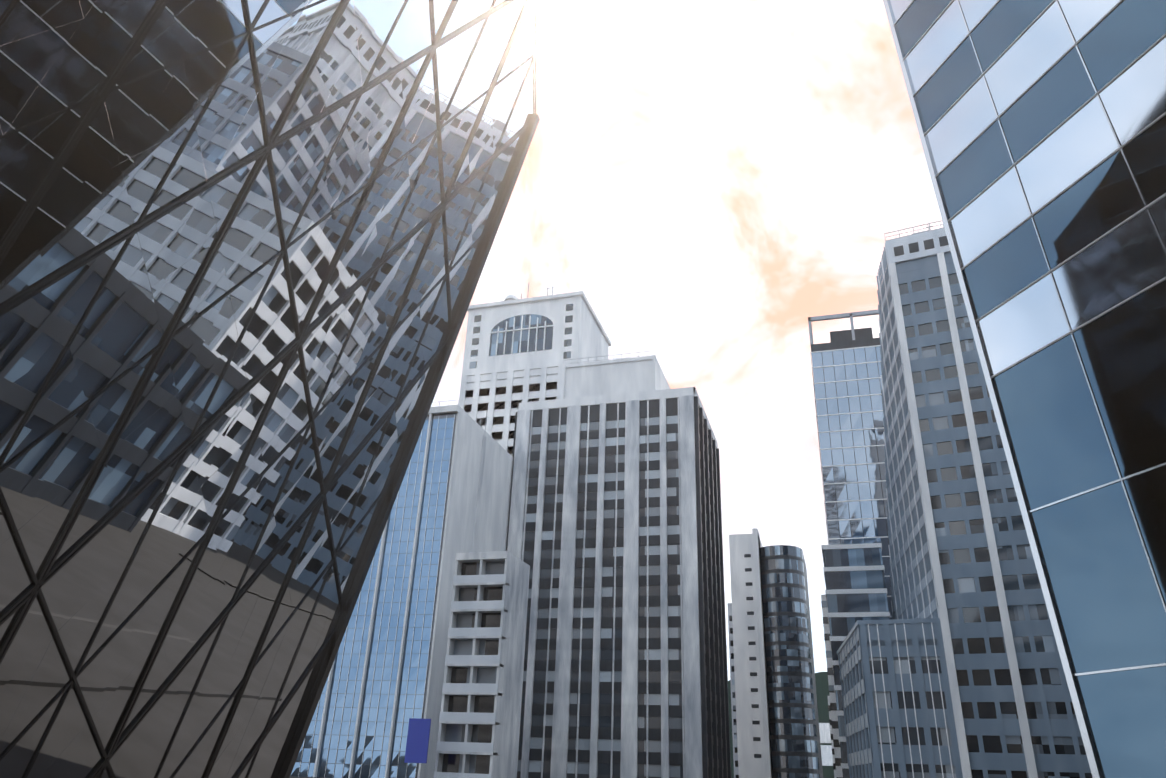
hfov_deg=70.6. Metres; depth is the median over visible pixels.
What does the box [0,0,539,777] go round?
glass building
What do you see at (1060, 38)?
glass building facade
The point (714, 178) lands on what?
sky
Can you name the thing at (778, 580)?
curved block
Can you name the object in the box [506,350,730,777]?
skyscraper
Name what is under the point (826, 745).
hills
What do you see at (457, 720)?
balcony block
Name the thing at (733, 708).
distant blocks
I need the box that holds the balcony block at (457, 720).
[404,551,529,777]
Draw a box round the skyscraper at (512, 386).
[459,283,610,455]
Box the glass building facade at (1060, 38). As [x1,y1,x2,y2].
[883,0,1165,777]
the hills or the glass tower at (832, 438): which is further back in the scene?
the hills
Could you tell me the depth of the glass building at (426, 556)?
109.92 m
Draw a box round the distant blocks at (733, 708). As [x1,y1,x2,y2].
[727,603,738,777]
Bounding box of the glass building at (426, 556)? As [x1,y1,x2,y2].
[290,400,512,777]
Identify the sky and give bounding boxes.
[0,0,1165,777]
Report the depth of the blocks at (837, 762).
169.15 m
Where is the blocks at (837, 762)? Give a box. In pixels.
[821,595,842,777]
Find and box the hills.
[728,672,833,777]
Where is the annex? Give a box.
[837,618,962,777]
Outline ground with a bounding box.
[290,776,318,777]
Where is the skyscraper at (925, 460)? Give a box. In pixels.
[876,220,1092,777]
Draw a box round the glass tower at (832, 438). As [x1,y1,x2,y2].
[808,310,891,777]
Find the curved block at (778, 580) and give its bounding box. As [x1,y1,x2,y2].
[729,528,822,777]
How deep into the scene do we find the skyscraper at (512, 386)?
170.80 m

